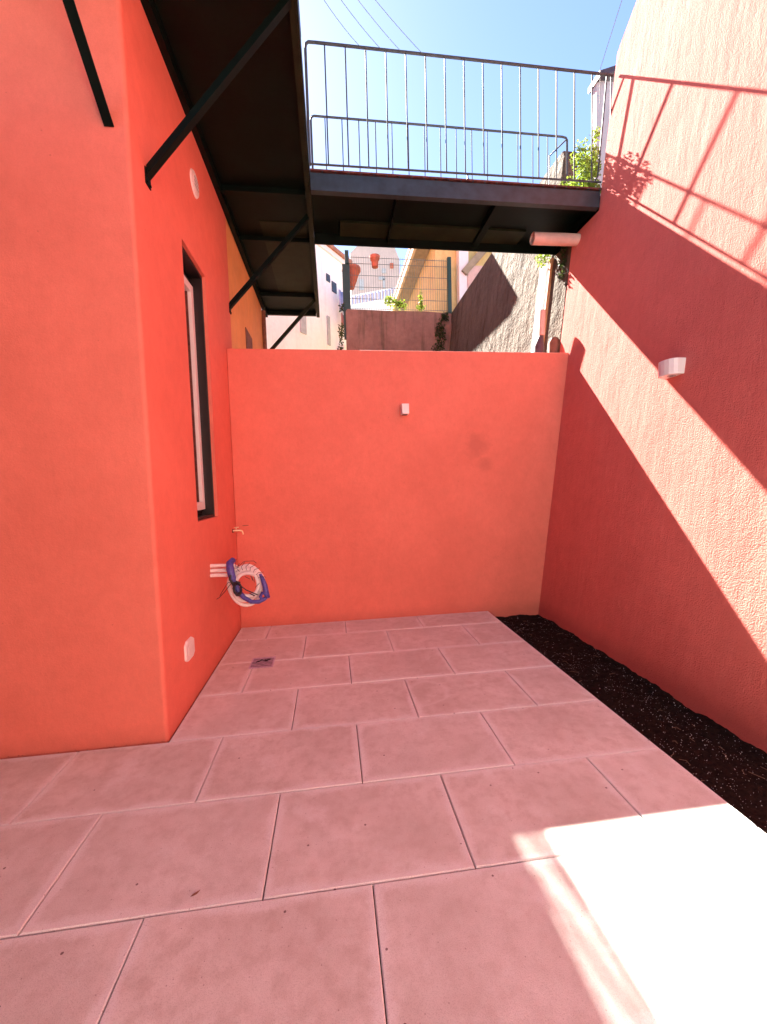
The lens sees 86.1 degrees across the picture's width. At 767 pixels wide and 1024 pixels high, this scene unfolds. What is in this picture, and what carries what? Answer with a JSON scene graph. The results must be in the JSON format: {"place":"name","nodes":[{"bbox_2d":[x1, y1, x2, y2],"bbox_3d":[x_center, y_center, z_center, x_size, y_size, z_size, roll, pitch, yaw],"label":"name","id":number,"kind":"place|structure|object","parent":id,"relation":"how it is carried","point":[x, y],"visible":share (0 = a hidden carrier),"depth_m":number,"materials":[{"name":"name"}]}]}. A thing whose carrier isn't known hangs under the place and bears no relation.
{"place":"outdoors","nodes":[
{"label":"outdoors","id":0,"kind":"place"},
{"bbox_2d":[0,611,766,1023],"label":"paving","id":1,"kind":"structure","parent":0,"point":[482,817],"depth_m":1.65,"materials":[{"name":"tile"}]},
{"bbox_2d":[248,656,275,668],"bbox_3d":[-1.042,1.292,3.530,0.197,0.015,0.210,-2,4,-7],"label":"floor drain","id":2,"kind":"object","parent":1,"relation":"on","point":[263,662],"visible":1,"depth_m":3.53,"materials":[{"name":"metal"}]},
{"bbox_2d":[375,0,421,52],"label":"clothesline","id":3,"kind":"object","parent":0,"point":[397,26],"visible":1,"depth_m":3.75,"materials":[{"name":"metal"}]},
{"bbox_2d":[299,0,636,272],"label":"sky","id":4,"kind":"structure","parent":0,"point":[571,34],"materials":[{"name":"blue"}]},
{"bbox_2d":[496,614,766,833],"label":"soil bed","id":5,"kind":"object","parent":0,"point":[748,784],"visible":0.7,"depth_m":2.67,"materials":[{"name":"black soil"}]},
{"bbox_2d":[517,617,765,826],"bbox_3d":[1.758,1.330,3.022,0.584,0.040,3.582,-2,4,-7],"label":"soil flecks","id":6,"kind":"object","parent":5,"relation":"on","point":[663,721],"visible":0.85,"depth_m":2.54,"materials":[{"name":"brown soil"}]},
{"bbox_2d":[521,623,766,780],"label":"dry stalks","id":7,"kind":"object","parent":5,"relation":"on","point":[674,727],"visible":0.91,"depth_m":2.36,"materials":[{"name":"brown plant"}]},
{"label":"ground","id":8,"kind":"structure","parent":0,"visible":0},
{"bbox_2d":[0,0,240,758],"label":"coral house","id":9,"kind":"structure","parent":8,"relation":"on","point":[117,520],"depth_m":2.34,"materials":[{"name":"paint"}]},
{"bbox_2d":[184,636,194,661],"bbox_3d":[-1.351,0.956,2.865,0.018,0.144,0.170,-2,4,-7],"label":"cover plate","id":10,"kind":"object","parent":9,"relation":"attached to","point":[189,648],"visible":1,"depth_m":2.83,"materials":[{"name":"white plastic"}]},
{"bbox_2d":[62,0,319,348],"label":"balcony","id":11,"kind":"structure","parent":9,"relation":"attached to","point":[235,69],"depth_m":3.28,"materials":[{"name":"black metal"}]},
{"bbox_2d":[190,168,198,198],"bbox_3d":[-1.542,-2.688,3.362,0.022,0.200,0.200,-2,4,-7],"label":"round vent","id":12,"kind":"object","parent":9,"relation":"attached to","point":[194,183],"visible":1,"depth_m":3.33,"materials":[{"name":"white plastic"}]},
{"bbox_2d":[182,246,214,520],"bbox_3d":[-1.601,-0.985,3.357,0.162,2.095,0.570,-2,4,-7],"label":"window","id":13,"kind":"structure","parent":9,"relation":"in","point":[192,278],"depth_m":3.58,"materials":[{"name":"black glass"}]},
{"bbox_2d":[232,527,243,534],"bbox_3d":[-1.513,0.196,4.256,0.119,0.087,0.040,-4,5,-34],"label":"garden tap","id":14,"kind":"object","parent":9,"relation":"attached to","point":[236,530],"visible":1,"depth_m":4.24,"materials":[{"name":"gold metal"}]},
{"bbox_2d":[210,558,269,606],"bbox_3d":[-1.200,0.590,3.419,0.500,0.428,0.187,-2,4,-7],"label":"pipe coil","id":15,"kind":"object","parent":9,"relation":"attached to","point":[234,573],"visible":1,"depth_m":3.40,"materials":[{"name":"plastic"}]},
{"bbox_2d":[225,217,266,348],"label":"orange house","id":16,"kind":"structure","parent":8,"relation":"on","point":[248,322],"depth_m":5.19,"materials":[{"name":"paint"}]},
{"bbox_2d":[245,327,252,348],"bbox_3d":[-1.799,-2.014,5.538,0.008,0.780,0.430,-2,4,-7],"label":"window","id":17,"kind":"structure","parent":16,"relation":"in","point":[249,345],"depth_m":5.44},
{"bbox_2d":[261,244,352,349],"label":"white building","id":18,"kind":"structure","parent":8,"relation":"on","point":[312,333],"depth_m":12.82,"materials":[{"name":"paint"}]},
{"bbox_2d":[326,273,329,282],"bbox_3d":[-1.762,-7.448,13.055,0.028,0.220,0.180,1,4,30],"label":"window","id":19,"kind":"structure","parent":18,"relation":"in","point":[327,275],"depth_m":13.05,"materials":[{"name":"blue glass"}]},
{"bbox_2d":[331,281,336,293],"bbox_3d":[-1.604,-7.300,13.335,0.028,0.320,0.240,1,4,30],"label":"window","id":20,"kind":"structure","parent":18,"relation":"in","point":[334,286],"depth_m":13.33,"materials":[{"name":"blue glass"}]},
{"bbox_2d":[339,290,342,311],"bbox_3d":[-1.318,-6.819,13.364,0.075,0.660,0.433,0,4,26],"label":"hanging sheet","id":21,"kind":"object","parent":18,"relation":"hanging from","point":[340,297],"visible":0.43,"depth_m":13.20,"materials":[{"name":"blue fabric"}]},
{"bbox_2d":[227,348,567,627],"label":"end wall","id":22,"kind":"structure","parent":8,"relation":"on","point":[357,496],"depth_m":4.55,"materials":[{"name":"paint"}]},
{"bbox_2d":[400,403,408,414],"bbox_3d":[0.230,-1.114,4.461,0.080,0.114,0.105,-2,4,-7],"label":"wall light","id":23,"kind":"object","parent":22,"relation":"attached to","point":[404,408],"visible":1,"depth_m":4.41,"materials":[{"name":"white plastic"}]},
{"bbox_2d":[346,309,451,350],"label":"brown wall","id":24,"kind":"structure","parent":8,"relation":"on","point":[391,330],"depth_m":9.86,"materials":[{"name":"brown paint"}]},
{"bbox_2d":[337,303,343,349],"bbox_3d":[-1.003,-4.059,9.884,0.341,1.840,0.260,1,5,34],"label":"climbing plant","id":25,"kind":"object","parent":24,"relation":"attached to","point":[341,333],"visible":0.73,"depth_m":9.87,"materials":[{"name":"green plant"}]},
{"bbox_2d":[384,294,407,309],"bbox_3d":[0.290,-5.006,9.771,0.592,0.357,0.230,-2,4,-7],"label":"shrub","id":26,"kind":"object","parent":24,"relation":"on","point":[399,304],"visible":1,"depth_m":9.75,"materials":[{"name":"green plant"}]},
{"bbox_2d":[342,250,451,339],"bbox_3d":[0.353,-5.191,9.902,2.650,2.020,0.110,-2,4,-7],"label":"fence","id":27,"kind":"object","parent":24,"relation":"on","point":[347,298],"visible":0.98,"depth_m":9.87,"materials":[{"name":"metal"}]},
{"bbox_2d":[350,264,360,289],"bbox_3d":[-0.782,-5.688,10.005,0.460,0.500,0.453,-2,4,-7],"label":"flower pot","id":28,"kind":"object","parent":27,"relation":"attached to","point":[353,270],"visible":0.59,"depth_m":9.89,"materials":[{"name":"ceramic"}]},
{"bbox_2d":[369,253,379,268],"bbox_3d":[-0.203,-5.874,9.633,0.250,0.250,0.246,-2,4,-7],"label":"flower pot","id":29,"kind":"object","parent":27,"relation":"hanging from","point":[374,258],"visible":1,"depth_m":9.56,"materials":[{"name":"ceramic"}]},
{"bbox_2d":[415,290,425,310],"bbox_3d":[0.885,-5.072,9.846,0.268,0.540,0.160,-2,4,-7],"label":"spiky weed","id":30,"kind":"object","parent":24,"relation":"on","point":[421,306],"visible":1,"depth_m":9.84,"materials":[{"name":"green plant"}]},
{"bbox_2d":[431,311,448,350],"bbox_3d":[1.357,-4.233,9.944,0.486,1.249,0.171,-2,4,-7],"label":"moss vine","id":31,"kind":"object","parent":24,"relation":"attached to","point":[441,327],"visible":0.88,"depth_m":9.94,"materials":[{"name":"green plant"}]},
{"bbox_2d":[449,151,577,352],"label":"old wall","id":32,"kind":"structure","parent":8,"relation":"on","point":[494,309],"depth_m":6.56,"materials":[{"name":"beige paint"}]},
{"bbox_2d":[531,262,548,351],"bbox_3d":[1.938,-1.095,5.562,0.576,4.340,0.235,-2,4,-7],"label":"white downpipe","id":33,"kind":"object","parent":32,"relation":"attached to","point":[542,287],"visible":0.25,"depth_m":5.46,"materials":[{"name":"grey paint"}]},
{"bbox_2d":[534,309,545,352],"bbox_3d":[1.933,-1.986,5.068,0.147,0.982,0.123,-2,4,-7],"label":"flue pipe","id":34,"kind":"object","parent":32,"relation":"attached to","point":[539,346],"visible":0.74,"depth_m":5.02,"materials":[{"name":"white metal"}]},
{"bbox_2d":[535,254,550,267],"bbox_3d":[2.087,-3.299,5.342,0.240,0.293,0.218,-2,4,-7],"label":"hanging weed","id":35,"kind":"object","parent":32,"relation":"hanging from","point":[542,258],"visible":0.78,"depth_m":5.33,"materials":[{"name":"green plant"}]},
{"bbox_2d":[543,258,553,341],"bbox_3d":[1.959,-1.085,5.396,0.574,4.340,0.070,-2,4,-7],"label":"orange downpipe","id":36,"kind":"object","parent":32,"relation":"attached to","point":[548,288],"visible":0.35,"depth_m":5.28,"materials":[{"name":"orange metal"}]},
{"bbox_2d":[548,337,558,352],"bbox_3d":[2.097,-1.812,5.039,0.150,0.630,0.150,-2,4,-7],"label":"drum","id":37,"kind":"object","parent":32,"relation":"attached to","point":[553,342],"visible":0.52,"depth_m":4.97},
{"bbox_2d":[538,0,766,752],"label":"retaining wall","id":38,"kind":"structure","parent":8,"relation":"on","point":[655,567],"depth_m":3.19,"materials":[{"name":"paint"}]},
{"bbox_2d":[304,40,613,254],"bbox_3d":[1.046,-3.923,4.597,3.714,1.447,0.926,-2,4,-7],"label":"footbridge","id":39,"kind":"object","parent":38,"relation":"on","point":[367,209],"visible":0.96,"depth_m":4.37,"materials":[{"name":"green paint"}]},
{"bbox_2d":[324,0,359,45],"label":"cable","id":40,"kind":"object","parent":39,"relation":"attached to","point":[341,24],"visible":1,"depth_m":3.71,"materials":[{"name":"metal"}]},
{"bbox_2d":[341,0,379,47],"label":"clothesline","id":41,"kind":"object","parent":39,"relation":"attached to","point":[359,24],"visible":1,"depth_m":3.72,"materials":[{"name":"metal"}]},
{"bbox_2d":[358,0,399,49],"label":"clothesline","id":42,"kind":"object","parent":39,"relation":"attached to","point":[378,25],"visible":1,"depth_m":3.73,"materials":[{"name":"metal"}]},
{"bbox_2d":[557,246,566,278],"bbox_3d":[2.183,-3.071,4.988,0.154,0.497,0.150,-2,4,-7],"label":"trailing vine","id":43,"kind":"object","parent":39,"relation":"hanging from","point":[562,264],"visible":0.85,"depth_m":4.97,"materials":[{"name":"green plant"}]},
{"bbox_2d":[560,126,601,193],"bbox_3d":[2.164,-3.850,4.638,0.606,0.844,0.553,1,4,31],"label":"leafy plant","id":44,"kind":"object","parent":39,"relation":"on","point":[584,165],"visible":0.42,"depth_m":4.48,"materials":[{"name":"green plant"}]},
{"bbox_2d":[530,232,580,246],"bbox_3d":[1.988,-3.125,4.700,0.598,0.136,0.126,-2,4,-7],"label":"drain pipe","id":45,"kind":"object","parent":38,"relation":"attached to","point":[552,239],"visible":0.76,"depth_m":4.66,"materials":[{"name":"plastic"}]},
{"bbox_2d":[600,1,621,68],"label":"overhead wire","id":46,"kind":"object","parent":38,"relation":"attached to","point":[611,33],"visible":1,"depth_m":4.45,"materials":[{"name":"black metal"}]},
{"bbox_2d":[658,357,685,378],"bbox_3d":[2.213,-1.107,3.170,0.126,0.124,0.170,-2,4,-7],"label":"wall light","id":47,"kind":"object","parent":38,"relation":"attached to","point":[670,368],"visible":1,"depth_m":3.11,"materials":[{"name":"white plastic"}]},
{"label":"upper terrace ground","id":48,"kind":"structure","parent":0,"visible":0},
{"bbox_2d":[351,287,395,310],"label":"white terrace","id":49,"kind":"structure","parent":48,"relation":"on","point":[374,304],"depth_m":24.38,"materials":[{"name":"paint"}]},
{"bbox_2d":[350,246,399,304],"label":"pink building","id":50,"kind":"structure","parent":48,"relation":"on","point":[367,252],"depth_m":31.10,"materials":[{"name":"paint"}]},
{"bbox_2d":[359,279,363,290],"bbox_3d":[-1.669,-17.156,30.987,0.350,0.800,0.065,-2,4,-7],"label":"window","id":51,"kind":"structure","parent":50,"relation":"in","point":[361,281],"depth_m":30.96,"materials":[{"name":"white"}]},
{"bbox_2d":[388,249,491,312],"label":"yellow house","id":52,"kind":"structure","parent":48,"relation":"on","point":[466,266],"depth_m":10.32,"materials":[{"name":"paint"}]},
{"bbox_2d":[588,65,615,194],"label":"grey outbuilding","id":53,"kind":"structure","parent":48,"relation":"on","point":[598,90],"depth_m":6.05,"materials":[{"name":"paint"}]}
]}

